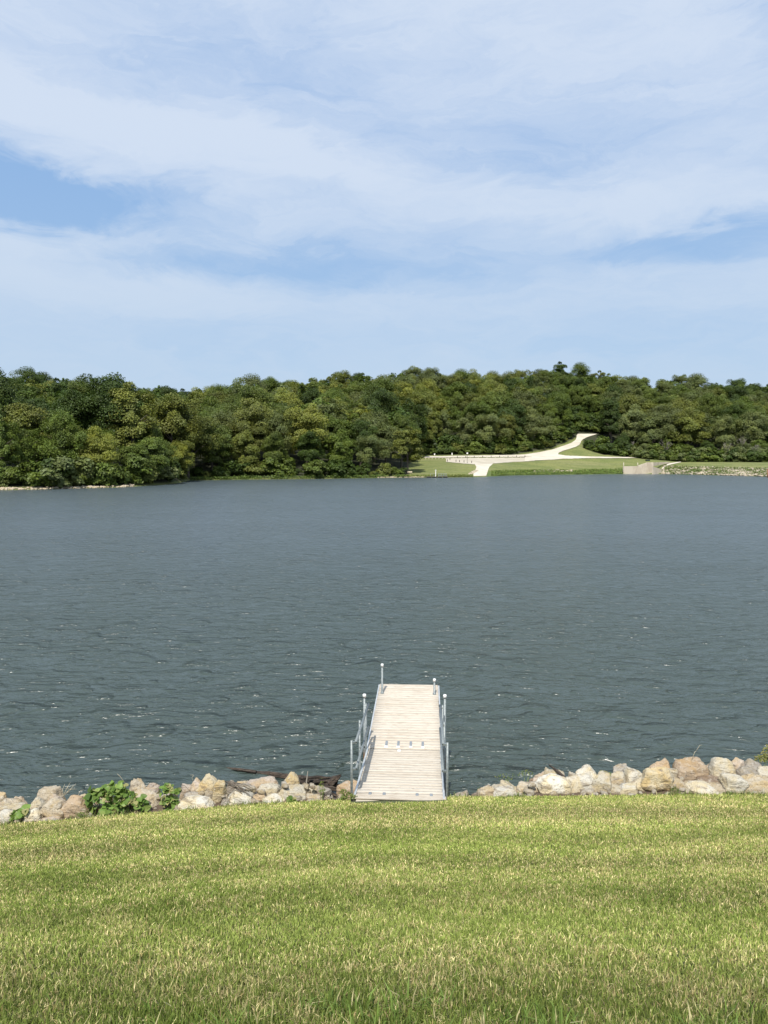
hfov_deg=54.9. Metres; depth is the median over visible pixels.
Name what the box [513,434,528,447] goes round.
shrub
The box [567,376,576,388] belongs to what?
broadleaf tree
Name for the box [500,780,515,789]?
boulder
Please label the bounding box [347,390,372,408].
broadleaf tree
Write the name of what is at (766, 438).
broadleaf tree
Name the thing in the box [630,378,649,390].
broadleaf tree
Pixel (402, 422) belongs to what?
broadleaf tree
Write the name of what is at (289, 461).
shrub
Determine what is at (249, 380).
broadleaf tree
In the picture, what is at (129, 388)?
broadleaf tree
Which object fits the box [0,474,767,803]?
water
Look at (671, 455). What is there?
shrub
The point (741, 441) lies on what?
bare tree
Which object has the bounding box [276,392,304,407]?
broadleaf tree
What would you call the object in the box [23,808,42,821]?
boulder
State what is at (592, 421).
shrub
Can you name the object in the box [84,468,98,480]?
shrub
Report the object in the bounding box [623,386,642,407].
broadleaf tree
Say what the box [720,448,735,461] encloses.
shrub
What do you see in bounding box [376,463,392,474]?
shrub
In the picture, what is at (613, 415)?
broadleaf tree
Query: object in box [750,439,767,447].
broadleaf tree
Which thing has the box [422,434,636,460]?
road
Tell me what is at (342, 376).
broadleaf tree
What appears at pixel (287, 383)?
broadleaf tree
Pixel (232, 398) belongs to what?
broadleaf tree
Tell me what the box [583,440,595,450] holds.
shrub
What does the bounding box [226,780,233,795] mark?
boulder
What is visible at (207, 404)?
broadleaf tree
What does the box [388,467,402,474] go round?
shrub
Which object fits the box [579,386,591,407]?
broadleaf tree
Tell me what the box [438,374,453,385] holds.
broadleaf tree
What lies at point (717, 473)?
riprap
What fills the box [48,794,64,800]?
boulder
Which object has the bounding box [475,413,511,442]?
broadleaf tree
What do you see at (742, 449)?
shrub
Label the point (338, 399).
broadleaf tree
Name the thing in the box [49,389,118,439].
broadleaf tree
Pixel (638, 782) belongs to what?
boulder
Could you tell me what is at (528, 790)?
rock chippings
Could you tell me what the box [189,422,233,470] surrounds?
broadleaf tree
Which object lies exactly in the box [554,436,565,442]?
shrub
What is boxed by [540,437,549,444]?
shrub
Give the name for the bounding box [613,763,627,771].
boulder
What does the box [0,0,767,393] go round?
sky
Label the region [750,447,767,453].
shrub
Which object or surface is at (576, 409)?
shrub
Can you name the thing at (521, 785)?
boulder
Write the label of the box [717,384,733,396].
broadleaf tree
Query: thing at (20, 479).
shrub
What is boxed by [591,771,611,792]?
boulder
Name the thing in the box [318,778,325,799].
weed
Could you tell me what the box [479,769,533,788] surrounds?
weed
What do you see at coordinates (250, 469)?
shrub
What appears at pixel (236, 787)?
twig tangle
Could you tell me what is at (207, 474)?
shrub
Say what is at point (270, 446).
broadleaf tree
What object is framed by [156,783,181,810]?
broadleaf weed
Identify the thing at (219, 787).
boulder
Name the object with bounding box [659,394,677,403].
broadleaf tree
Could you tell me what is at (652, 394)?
broadleaf tree
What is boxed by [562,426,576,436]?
shrub
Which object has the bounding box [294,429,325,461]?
broadleaf tree
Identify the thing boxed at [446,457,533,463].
parking lot
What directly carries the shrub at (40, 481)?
on the hillside
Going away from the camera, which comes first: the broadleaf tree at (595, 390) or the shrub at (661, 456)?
the shrub at (661, 456)
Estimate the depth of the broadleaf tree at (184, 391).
373.66 m
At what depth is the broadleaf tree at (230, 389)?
335.69 m
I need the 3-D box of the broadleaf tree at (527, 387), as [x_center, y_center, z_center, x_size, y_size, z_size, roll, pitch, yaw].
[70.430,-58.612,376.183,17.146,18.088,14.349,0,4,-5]
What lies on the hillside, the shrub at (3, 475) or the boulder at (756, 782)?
the shrub at (3, 475)
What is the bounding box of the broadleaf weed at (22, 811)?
[9,804,30,820]
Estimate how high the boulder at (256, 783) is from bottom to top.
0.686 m
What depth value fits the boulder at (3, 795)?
12.98 m
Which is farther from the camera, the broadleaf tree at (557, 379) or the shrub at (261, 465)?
the broadleaf tree at (557, 379)
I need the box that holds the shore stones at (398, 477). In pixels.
[377,476,422,477]
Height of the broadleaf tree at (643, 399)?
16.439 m
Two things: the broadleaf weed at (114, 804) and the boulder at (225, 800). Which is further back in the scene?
the boulder at (225, 800)
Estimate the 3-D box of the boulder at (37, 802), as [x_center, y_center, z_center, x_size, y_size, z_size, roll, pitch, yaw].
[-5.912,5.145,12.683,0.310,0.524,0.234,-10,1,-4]
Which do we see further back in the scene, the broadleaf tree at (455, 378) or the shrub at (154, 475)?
the broadleaf tree at (455, 378)
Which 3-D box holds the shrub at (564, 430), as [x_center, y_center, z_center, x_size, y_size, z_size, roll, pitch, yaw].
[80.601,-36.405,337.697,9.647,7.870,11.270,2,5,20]
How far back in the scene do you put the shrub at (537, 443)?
322.56 m
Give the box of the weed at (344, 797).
[339,789,355,800]
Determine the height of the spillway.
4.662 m
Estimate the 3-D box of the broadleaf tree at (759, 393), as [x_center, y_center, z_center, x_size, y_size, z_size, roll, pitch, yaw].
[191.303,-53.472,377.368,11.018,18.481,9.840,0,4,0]
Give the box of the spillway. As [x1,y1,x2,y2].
[623,462,669,473]
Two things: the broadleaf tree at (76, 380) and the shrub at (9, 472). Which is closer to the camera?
the shrub at (9, 472)
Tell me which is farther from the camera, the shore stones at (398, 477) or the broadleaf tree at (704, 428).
the broadleaf tree at (704, 428)
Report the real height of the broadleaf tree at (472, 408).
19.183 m
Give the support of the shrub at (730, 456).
on the hillside
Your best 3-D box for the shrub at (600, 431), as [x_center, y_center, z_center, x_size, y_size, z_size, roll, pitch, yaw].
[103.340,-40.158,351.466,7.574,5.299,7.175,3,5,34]
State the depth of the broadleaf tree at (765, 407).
349.93 m
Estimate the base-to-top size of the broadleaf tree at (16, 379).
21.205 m
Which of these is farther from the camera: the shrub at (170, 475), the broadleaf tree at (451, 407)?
the broadleaf tree at (451, 407)
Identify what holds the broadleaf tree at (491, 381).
on the hillside
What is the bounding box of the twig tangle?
[225,781,254,797]
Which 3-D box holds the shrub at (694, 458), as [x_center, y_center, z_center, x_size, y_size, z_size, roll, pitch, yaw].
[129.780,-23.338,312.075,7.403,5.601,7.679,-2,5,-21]
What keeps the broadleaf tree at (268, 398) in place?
on the hillside
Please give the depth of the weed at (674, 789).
12.62 m
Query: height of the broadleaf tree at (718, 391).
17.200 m
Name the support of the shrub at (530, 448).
on the hillside
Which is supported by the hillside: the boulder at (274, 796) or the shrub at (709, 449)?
the shrub at (709, 449)
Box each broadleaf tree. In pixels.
[0,367,34,432]
[0,383,39,404]
[0,402,51,462]
[0,414,21,466]
[2,426,47,465]
[7,375,28,384]
[8,366,44,384]
[13,395,49,458]
[14,379,45,401]
[32,409,94,461]
[36,371,53,380]
[38,410,64,453]
[40,379,54,394]
[44,397,59,405]
[48,377,66,397]
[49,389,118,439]
[59,425,92,459]
[67,381,92,393]
[68,377,88,392]
[75,426,119,464]
[76,372,129,462]
[97,429,114,461]
[104,382,160,450]
[114,443,155,474]
[118,379,139,392]
[135,437,169,473]
[137,392,211,449]
[137,425,170,448]
[142,398,166,439]
[148,439,177,465]
[150,387,186,396]
[158,408,224,477]
[159,385,177,395]
[166,442,192,467]
[168,440,194,468]
[178,388,190,396]
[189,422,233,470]
[190,387,199,395]
[195,396,228,411]
[197,410,218,417]
[198,386,212,395]
[198,396,228,406]
[203,384,226,397]
[204,406,228,413]
[207,391,229,403]
[210,409,240,462]
[224,377,243,400]
[224,403,245,459]
[224,420,267,458]
[225,393,241,404]
[227,373,269,397]
[228,429,260,463]
[229,384,283,460]
[232,397,278,445]
[254,388,275,407]
[256,411,293,451]
[261,376,278,383]
[261,431,288,462]
[263,378,283,393]
[266,387,301,408]
[270,403,296,434]
[271,401,288,408]
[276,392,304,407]
[281,405,330,466]
[284,379,299,387]
[288,382,297,398]
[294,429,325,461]
[296,377,318,404]
[299,388,323,403]
[316,399,346,444]
[317,389,344,412]
[318,384,332,392]
[318,396,349,420]
[320,414,356,454]
[324,429,352,462]
[326,374,333,381]
[329,369,354,389]
[330,381,338,387]
[334,384,354,394]
[340,395,357,409]
[340,409,358,447]
[343,418,377,464]
[345,405,373,428]
[347,380,365,405]
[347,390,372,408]
[350,372,364,382]
[351,410,393,463]
[354,397,369,418]
[356,378,406,412]
[356,435,391,471]
[358,372,371,383]
[360,388,407,458]
[367,374,406,398]
[374,422,401,463]
[386,413,421,466]
[390,426,425,473]
[393,381,413,403]
[396,375,414,390]
[402,365,423,377]
[402,390,434,415]
[402,398,428,456]
[403,402,428,438]
[411,383,437,416]
[413,373,433,389]
[413,404,432,422]
[414,378,441,398]
[414,414,434,442]
[422,367,439,376]
[428,408,443,436]
[429,373,446,392]
[429,398,451,420]
[437,381,477,410]
[437,409,453,434]
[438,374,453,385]
[441,400,457,418]
[444,373,463,394]
[448,368,471,386]
[448,408,469,432]
[456,412,479,441]
[457,391,479,433]
[458,384,477,409]
[462,401,496,431]
[463,375,483,385]
[464,368,479,380]
[469,377,480,386]
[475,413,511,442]
[476,383,494,399]
[476,389,520,415]
[478,399,499,427]
[479,375,500,389]
[482,370,502,385]
[485,384,509,397]
[494,398,534,434]
[495,411,518,440]
[499,371,519,383]
[503,375,516,383]
[503,379,518,391]
[507,390,543,417]
[511,386,530,416]
[513,369,529,382]
[518,379,532,389]
[518,409,557,440]
[527,375,542,394]
[528,368,547,380]
[530,386,544,400]
[532,372,549,389]
[532,394,546,406]
[533,402,558,427]
[540,370,558,384]
[541,385,559,403]
[542,393,573,414]
[543,384,570,400]
[547,390,573,424]
[551,372,568,390]
[552,362,567,381]
[562,385,597,410]
[565,375,572,389]
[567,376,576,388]
[568,362,590,379]
[570,411,589,421]
[572,377,586,392]
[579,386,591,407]
[584,383,603,404]
[585,399,603,413]
[589,370,604,379]
[589,379,606,394]
[593,394,615,414]
[596,391,622,415]
[597,397,623,442]
[598,398,622,435]
[599,376,619,387]
[601,373,617,395]
[601,384,624,395]
[612,374,625,384]
[616,376,633,386]
[616,432,633,448]
[617,404,647,442]
[618,391,644,418]
[619,385,634,394]
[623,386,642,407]
[629,375,638,387]
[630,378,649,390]
[631,397,649,405]
[635,412,671,443]
[636,436,652,450]
[640,399,657,414]
[641,388,660,396]
[641,396,663,404]
[643,390,658,398]
[644,404,672,445]
[653,381,674,396]
[655,402,683,446]
[656,379,673,391]
[658,397,700,430]
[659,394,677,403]
[661,437,671,449]
[666,385,691,397]
[667,408,711,445]
[671,375,691,389]
[673,381,687,390]
[680,390,700,405]
[681,444,694,453]
[682,409,712,448]
[687,373,707,386]
[690,376,707,391]
[690,388,712,399]
[699,392,730,419]
[701,440,715,449]
[702,382,718,387]
[706,387,727,396]
[707,384,731,397]
[708,414,736,446]
[712,404,748,445]
[713,401,737,427]
[714,394,731,404]
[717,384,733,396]
[726,378,746,388]
[726,386,749,399]
[726,400,752,418]
[728,394,740,401]
[729,383,755,397]
[733,396,754,405]
[734,411,767,445]
[736,442,750,452]
[742,394,758,403]
[742,404,766,427]
[745,383,763,395]
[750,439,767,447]
[753,389,765,403]
[753,402,767,417]
[754,425,767,445]
[760,393,767,412]
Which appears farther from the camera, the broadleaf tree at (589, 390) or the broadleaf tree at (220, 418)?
the broadleaf tree at (589, 390)
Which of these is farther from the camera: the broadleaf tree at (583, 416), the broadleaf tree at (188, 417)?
the broadleaf tree at (583, 416)
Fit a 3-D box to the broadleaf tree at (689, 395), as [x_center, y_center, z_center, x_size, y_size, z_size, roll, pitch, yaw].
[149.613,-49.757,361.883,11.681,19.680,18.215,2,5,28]
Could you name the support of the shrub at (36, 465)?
on the hillside
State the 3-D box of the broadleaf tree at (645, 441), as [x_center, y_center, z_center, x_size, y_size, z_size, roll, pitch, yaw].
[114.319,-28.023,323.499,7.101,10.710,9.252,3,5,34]
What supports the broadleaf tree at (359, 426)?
on the hillside
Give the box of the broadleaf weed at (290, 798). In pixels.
[286,795,296,802]
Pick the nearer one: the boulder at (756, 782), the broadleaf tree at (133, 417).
the boulder at (756, 782)
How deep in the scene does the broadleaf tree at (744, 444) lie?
310.56 m
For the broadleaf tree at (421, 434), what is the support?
on the hillside
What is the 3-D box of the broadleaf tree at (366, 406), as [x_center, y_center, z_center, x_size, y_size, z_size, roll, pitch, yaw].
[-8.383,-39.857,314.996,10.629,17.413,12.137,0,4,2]
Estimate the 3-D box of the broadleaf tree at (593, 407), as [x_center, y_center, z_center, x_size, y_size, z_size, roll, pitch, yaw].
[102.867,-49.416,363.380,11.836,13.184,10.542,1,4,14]
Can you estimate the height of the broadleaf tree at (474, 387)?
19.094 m
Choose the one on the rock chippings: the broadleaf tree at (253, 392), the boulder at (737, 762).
the boulder at (737, 762)
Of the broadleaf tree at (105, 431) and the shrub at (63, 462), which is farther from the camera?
the broadleaf tree at (105, 431)
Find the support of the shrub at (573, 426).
on the hillside
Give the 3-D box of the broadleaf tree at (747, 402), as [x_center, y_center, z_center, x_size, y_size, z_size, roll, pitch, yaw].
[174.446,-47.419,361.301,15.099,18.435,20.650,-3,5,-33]
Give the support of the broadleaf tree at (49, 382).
on the hillside
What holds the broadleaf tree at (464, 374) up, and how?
on the hillside
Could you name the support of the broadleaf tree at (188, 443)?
on the hillside
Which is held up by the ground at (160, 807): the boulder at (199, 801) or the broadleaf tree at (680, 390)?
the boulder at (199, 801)
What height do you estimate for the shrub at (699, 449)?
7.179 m
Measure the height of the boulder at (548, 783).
0.385 m
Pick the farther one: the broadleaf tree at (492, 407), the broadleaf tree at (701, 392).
the broadleaf tree at (701, 392)
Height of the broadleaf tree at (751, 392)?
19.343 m
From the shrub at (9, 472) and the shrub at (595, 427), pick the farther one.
the shrub at (595, 427)
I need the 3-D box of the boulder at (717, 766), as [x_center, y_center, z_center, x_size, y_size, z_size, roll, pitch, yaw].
[6.120,4.830,13.468,0.584,0.801,0.480,3,3,7]
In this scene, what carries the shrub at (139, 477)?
on the hillside
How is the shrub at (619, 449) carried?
on the hillside
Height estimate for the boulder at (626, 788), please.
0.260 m
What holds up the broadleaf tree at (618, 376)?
on the hillside
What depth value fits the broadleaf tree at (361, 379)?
385.31 m
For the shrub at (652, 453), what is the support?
on the hillside
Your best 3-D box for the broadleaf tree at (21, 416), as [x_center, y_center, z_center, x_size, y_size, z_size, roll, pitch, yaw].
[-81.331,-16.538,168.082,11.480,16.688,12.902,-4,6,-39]
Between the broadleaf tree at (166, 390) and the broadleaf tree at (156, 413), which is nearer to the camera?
the broadleaf tree at (156, 413)
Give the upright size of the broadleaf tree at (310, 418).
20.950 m
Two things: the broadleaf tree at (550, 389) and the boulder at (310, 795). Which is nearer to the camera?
the boulder at (310, 795)
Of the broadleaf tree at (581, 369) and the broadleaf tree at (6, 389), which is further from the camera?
the broadleaf tree at (581, 369)
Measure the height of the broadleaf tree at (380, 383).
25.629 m
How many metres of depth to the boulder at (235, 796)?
12.54 m
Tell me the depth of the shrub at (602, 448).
320.21 m
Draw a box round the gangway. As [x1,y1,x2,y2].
[350,703,448,800]
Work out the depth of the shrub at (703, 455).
308.52 m
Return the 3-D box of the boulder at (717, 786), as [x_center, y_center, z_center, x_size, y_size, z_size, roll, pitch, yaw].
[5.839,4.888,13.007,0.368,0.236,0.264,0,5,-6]
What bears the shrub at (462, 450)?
on the hillside
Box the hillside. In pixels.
[0,409,767,489]
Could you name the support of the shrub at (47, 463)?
on the hillside
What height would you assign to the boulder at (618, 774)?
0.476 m
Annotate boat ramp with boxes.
[473,463,492,475]
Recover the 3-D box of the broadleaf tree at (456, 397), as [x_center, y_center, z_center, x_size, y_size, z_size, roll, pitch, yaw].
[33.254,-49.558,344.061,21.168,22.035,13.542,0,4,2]
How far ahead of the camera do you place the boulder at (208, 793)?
12.67 m
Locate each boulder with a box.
[0,792,6,802]
[0,798,21,806]
[0,802,30,818]
[0,809,14,824]
[14,796,27,803]
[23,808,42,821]
[30,797,45,809]
[37,785,66,801]
[40,798,65,817]
[41,816,61,820]
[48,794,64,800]
[61,795,88,817]
[126,788,160,808]
[129,778,145,790]
[145,782,160,793]
[178,795,215,810]
[179,783,190,800]
[184,791,202,796]
[190,777,200,790]
[195,773,217,795]
[204,790,212,797]
[212,780,226,802]
[221,798,229,804]
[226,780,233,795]
[228,787,254,803]
[230,783,251,793]
[246,776,277,791]
[253,792,265,799]
[257,783,281,795]
[262,793,284,802]
[278,784,306,799]
[281,772,299,787]
[306,792,319,798]
[315,786,331,795]
[336,780,356,799]
[454,790,468,796]
[477,785,494,796]
[493,784,516,796]
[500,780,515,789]
[515,781,537,795]
[533,771,543,780]
[535,773,573,794]
[543,767,564,775]
[565,773,591,792]
[575,764,596,780]
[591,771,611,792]
[610,771,625,782]
[611,778,622,784]
[611,784,620,793]
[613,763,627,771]
[619,783,637,794]
[623,766,641,782]
[629,777,645,790]
[640,767,673,790]
[649,758,669,768]
[669,768,677,777]
[672,757,708,781]
[673,777,686,790]
[684,780,718,794]
[694,774,721,784]
[708,757,735,776]
[708,782,725,792]
[717,773,749,792]
[731,757,744,769]
[735,766,757,775]
[741,773,767,791]
[744,758,761,770]
[756,766,767,775]
[760,787,767,793]
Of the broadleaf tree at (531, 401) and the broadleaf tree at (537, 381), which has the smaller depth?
the broadleaf tree at (531, 401)
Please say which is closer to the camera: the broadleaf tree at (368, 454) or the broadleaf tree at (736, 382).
the broadleaf tree at (368, 454)
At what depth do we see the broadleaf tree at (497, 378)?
388.75 m
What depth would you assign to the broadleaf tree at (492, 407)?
323.96 m
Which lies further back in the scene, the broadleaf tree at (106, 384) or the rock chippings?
the broadleaf tree at (106, 384)
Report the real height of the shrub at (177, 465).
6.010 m
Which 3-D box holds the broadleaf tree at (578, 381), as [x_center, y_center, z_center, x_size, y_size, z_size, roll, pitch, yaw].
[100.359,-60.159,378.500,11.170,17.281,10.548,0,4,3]
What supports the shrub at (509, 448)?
on the hillside
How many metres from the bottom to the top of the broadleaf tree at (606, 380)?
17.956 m
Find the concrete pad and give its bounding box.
[355,799,390,801]
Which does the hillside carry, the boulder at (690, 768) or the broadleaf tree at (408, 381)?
the broadleaf tree at (408, 381)
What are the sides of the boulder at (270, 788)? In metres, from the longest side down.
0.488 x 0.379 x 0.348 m
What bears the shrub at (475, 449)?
on the hillside
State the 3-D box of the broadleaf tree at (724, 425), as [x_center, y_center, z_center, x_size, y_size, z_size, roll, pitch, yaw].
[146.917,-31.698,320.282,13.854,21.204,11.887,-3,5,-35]
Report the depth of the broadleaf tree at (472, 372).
401.00 m
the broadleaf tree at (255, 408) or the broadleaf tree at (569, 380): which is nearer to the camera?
the broadleaf tree at (255, 408)
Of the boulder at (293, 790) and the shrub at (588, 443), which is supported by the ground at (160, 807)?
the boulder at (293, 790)
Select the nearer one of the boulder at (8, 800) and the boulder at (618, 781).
the boulder at (8, 800)
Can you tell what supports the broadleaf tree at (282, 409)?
on the hillside
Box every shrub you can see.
[0,467,6,480]
[0,479,9,486]
[3,466,20,483]
[4,465,34,484]
[11,461,57,486]
[18,466,39,484]
[24,475,56,485]
[25,457,71,483]
[36,455,80,487]
[65,467,89,484]
[67,456,96,485]
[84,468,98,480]
[84,479,95,484]
[90,462,120,485]
[94,462,125,485]
[116,454,152,483]
[116,472,132,483]
[129,472,144,483]
[136,465,159,483]
[152,464,164,479]
[157,460,181,479]
[160,461,181,481]
[178,466,188,479]
[190,466,205,476]
[201,471,210,477]
[211,466,230,477]
[218,460,235,475]
[229,459,249,475]
[237,463,264,475]
[250,461,269,474]
[260,464,273,473]
[261,457,280,474]
[269,462,290,476]
[275,457,295,474]
[295,468,301,473]
[302,459,326,476]
[326,459,346,475]
[330,459,352,474]
[341,465,352,476]
[346,464,358,476]
[356,462,370,473]
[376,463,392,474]
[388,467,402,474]
[391,469,403,474]
[403,446,425,455]
[422,437,438,448]
[428,448,437,454]
[432,433,450,452]
[433,447,443,453]
[440,444,451,453]
[447,446,455,453]
[448,435,464,446]
[451,442,463,451]
[456,448,466,453]
[463,447,471,453]
[468,434,485,449]
[470,446,482,453]
[483,434,496,442]
[484,442,495,452]
[492,438,506,446]
[494,444,506,453]
[496,436,511,444]
[504,445,513,453]
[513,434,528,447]
[515,430,527,439]
[520,437,535,445]
[524,444,533,450]
[532,440,540,447]
[535,431,550,443]
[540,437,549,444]
[543,442,553,446]
[545,431,552,438]
[549,430,564,439]
[550,428,560,438]
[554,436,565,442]
[556,424,570,437]
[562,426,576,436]
[565,421,579,430]
[567,413,581,421]
[571,406,587,414]
[575,421,588,430]
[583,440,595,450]
[585,419,595,427]
[585,443,599,451]
[588,412,601,422]
[591,422,601,431]
[593,422,605,432]
[593,435,611,444]
[596,444,609,452]
[601,443,612,453]
[606,444,618,454]
[611,440,625,454]
[613,439,630,455]
[618,449,632,455]
[629,445,641,456]
[634,449,651,458]
[647,443,659,458]
[649,450,659,458]
[653,449,668,459]
[656,450,666,459]
[666,451,677,460]
[671,443,684,460]
[675,452,685,461]
[686,450,700,461]
[689,451,704,461]
[691,447,707,461]
[697,447,711,461]
[698,451,709,461]
[703,450,713,461]
[709,449,724,461]
[720,444,733,449]
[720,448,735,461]
[724,450,734,461]
[728,445,746,461]
[732,453,746,461]
[734,453,749,461]
[741,450,758,461]
[749,450,762,461]
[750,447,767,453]
[754,744,767,762]
[760,454,767,461]
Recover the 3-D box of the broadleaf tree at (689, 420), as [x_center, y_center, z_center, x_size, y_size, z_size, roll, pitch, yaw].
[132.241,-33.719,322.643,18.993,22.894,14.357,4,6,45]
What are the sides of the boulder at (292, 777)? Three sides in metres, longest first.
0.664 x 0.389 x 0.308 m
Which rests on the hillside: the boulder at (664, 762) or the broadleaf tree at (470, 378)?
the broadleaf tree at (470, 378)
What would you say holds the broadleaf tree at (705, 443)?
on the hillside
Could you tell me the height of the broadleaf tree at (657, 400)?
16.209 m
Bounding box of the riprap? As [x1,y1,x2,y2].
[660,465,767,476]
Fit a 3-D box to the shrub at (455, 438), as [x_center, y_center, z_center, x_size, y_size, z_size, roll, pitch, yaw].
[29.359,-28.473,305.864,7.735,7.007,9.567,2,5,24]
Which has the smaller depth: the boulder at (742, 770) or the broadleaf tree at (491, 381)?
the boulder at (742, 770)
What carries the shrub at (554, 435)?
on the hillside
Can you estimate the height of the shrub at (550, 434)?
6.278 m
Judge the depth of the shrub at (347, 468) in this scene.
222.80 m
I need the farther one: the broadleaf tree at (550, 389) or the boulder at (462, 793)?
the broadleaf tree at (550, 389)
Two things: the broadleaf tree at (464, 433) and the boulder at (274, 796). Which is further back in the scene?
the broadleaf tree at (464, 433)
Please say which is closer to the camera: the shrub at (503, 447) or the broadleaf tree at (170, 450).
the broadleaf tree at (170, 450)
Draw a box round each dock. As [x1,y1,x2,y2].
[363,663,446,773]
[427,470,447,477]
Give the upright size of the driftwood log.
0.491 m
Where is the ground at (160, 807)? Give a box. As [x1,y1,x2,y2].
[0,790,767,1023]
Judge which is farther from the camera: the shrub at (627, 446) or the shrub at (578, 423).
the shrub at (578, 423)
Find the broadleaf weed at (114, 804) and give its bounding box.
[82,780,150,815]
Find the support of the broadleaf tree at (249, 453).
on the hillside
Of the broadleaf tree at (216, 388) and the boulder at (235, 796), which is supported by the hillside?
the broadleaf tree at (216, 388)
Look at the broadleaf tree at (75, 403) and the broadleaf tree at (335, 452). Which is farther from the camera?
the broadleaf tree at (335, 452)
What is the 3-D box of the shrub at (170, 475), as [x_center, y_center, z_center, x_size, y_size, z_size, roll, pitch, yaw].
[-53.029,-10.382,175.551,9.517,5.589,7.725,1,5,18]
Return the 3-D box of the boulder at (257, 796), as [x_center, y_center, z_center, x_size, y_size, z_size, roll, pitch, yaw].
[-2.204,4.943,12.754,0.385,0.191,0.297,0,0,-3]
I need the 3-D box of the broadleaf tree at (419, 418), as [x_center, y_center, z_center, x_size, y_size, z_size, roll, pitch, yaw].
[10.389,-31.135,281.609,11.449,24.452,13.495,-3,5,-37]
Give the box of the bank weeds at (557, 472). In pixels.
[190,465,766,479]
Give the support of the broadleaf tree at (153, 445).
on the hillside
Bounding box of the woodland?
[1,372,767,459]
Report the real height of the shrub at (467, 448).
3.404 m
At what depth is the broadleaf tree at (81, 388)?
300.76 m
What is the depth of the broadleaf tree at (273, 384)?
347.94 m
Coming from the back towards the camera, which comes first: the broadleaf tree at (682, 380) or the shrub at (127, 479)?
the broadleaf tree at (682, 380)
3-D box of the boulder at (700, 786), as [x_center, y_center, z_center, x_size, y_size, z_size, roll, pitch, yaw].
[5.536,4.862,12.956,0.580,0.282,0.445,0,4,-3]
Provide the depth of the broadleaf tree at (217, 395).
331.11 m
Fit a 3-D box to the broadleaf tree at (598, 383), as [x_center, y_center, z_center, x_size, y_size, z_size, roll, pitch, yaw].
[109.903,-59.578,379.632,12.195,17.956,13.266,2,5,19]
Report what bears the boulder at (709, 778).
on the ground at (160, 807)
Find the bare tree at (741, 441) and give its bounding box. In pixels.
[736,436,746,446]
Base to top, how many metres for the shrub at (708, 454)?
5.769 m
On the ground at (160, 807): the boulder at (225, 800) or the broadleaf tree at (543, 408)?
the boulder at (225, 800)
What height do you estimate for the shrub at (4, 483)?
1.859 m
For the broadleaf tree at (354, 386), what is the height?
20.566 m
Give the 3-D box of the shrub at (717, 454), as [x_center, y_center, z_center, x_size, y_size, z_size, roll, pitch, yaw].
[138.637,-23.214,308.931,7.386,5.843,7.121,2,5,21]
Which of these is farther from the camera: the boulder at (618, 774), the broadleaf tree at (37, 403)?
the broadleaf tree at (37, 403)
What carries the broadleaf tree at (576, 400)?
on the hillside
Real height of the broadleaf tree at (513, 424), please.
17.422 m
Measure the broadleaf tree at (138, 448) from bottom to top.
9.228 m
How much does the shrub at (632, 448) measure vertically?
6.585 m
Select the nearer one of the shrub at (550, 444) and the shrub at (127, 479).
the shrub at (127, 479)
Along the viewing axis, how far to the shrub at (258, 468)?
215.70 m
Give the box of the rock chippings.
[3,775,767,823]
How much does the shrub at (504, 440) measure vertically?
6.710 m
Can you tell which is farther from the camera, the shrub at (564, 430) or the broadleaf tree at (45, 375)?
the broadleaf tree at (45, 375)
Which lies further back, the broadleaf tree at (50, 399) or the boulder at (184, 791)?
the broadleaf tree at (50, 399)
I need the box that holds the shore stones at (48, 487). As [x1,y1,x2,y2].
[0,484,134,489]
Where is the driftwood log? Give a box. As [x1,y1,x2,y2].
[226,767,340,797]
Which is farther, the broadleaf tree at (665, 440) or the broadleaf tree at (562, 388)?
the broadleaf tree at (562, 388)
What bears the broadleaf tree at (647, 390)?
on the hillside
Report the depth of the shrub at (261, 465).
216.07 m
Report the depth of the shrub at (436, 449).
299.36 m
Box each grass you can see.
[0,789,765,824]
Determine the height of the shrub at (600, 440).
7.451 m
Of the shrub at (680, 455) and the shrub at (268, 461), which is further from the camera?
the shrub at (680, 455)
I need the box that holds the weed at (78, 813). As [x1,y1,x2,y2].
[74,810,86,816]
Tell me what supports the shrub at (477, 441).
on the hillside
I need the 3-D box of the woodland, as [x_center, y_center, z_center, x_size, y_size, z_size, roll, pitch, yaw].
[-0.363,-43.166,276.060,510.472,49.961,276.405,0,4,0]
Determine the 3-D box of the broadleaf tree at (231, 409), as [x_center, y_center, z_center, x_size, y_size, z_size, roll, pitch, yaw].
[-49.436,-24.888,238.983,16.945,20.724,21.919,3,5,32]
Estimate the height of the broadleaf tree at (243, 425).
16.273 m
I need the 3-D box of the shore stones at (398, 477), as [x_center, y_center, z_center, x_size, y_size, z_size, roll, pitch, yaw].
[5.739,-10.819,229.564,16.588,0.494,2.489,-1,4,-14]
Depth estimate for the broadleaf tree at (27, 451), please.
153.92 m
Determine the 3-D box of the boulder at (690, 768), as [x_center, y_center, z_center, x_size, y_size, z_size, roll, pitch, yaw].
[5.613,4.910,13.519,0.767,0.800,0.485,1,5,-14]
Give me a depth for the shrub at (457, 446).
301.86 m
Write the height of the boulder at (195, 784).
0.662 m
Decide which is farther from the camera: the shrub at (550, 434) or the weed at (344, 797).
the shrub at (550, 434)
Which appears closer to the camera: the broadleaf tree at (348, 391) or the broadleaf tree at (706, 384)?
the broadleaf tree at (348, 391)
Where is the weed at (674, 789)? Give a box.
[668,786,679,794]
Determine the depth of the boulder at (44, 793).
13.07 m
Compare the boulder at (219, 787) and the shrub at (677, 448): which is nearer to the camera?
the boulder at (219, 787)
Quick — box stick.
[549,764,565,776]
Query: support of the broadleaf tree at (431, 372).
on the hillside
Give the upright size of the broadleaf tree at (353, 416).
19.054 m
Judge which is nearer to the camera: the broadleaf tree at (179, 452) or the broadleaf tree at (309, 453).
the broadleaf tree at (179, 452)

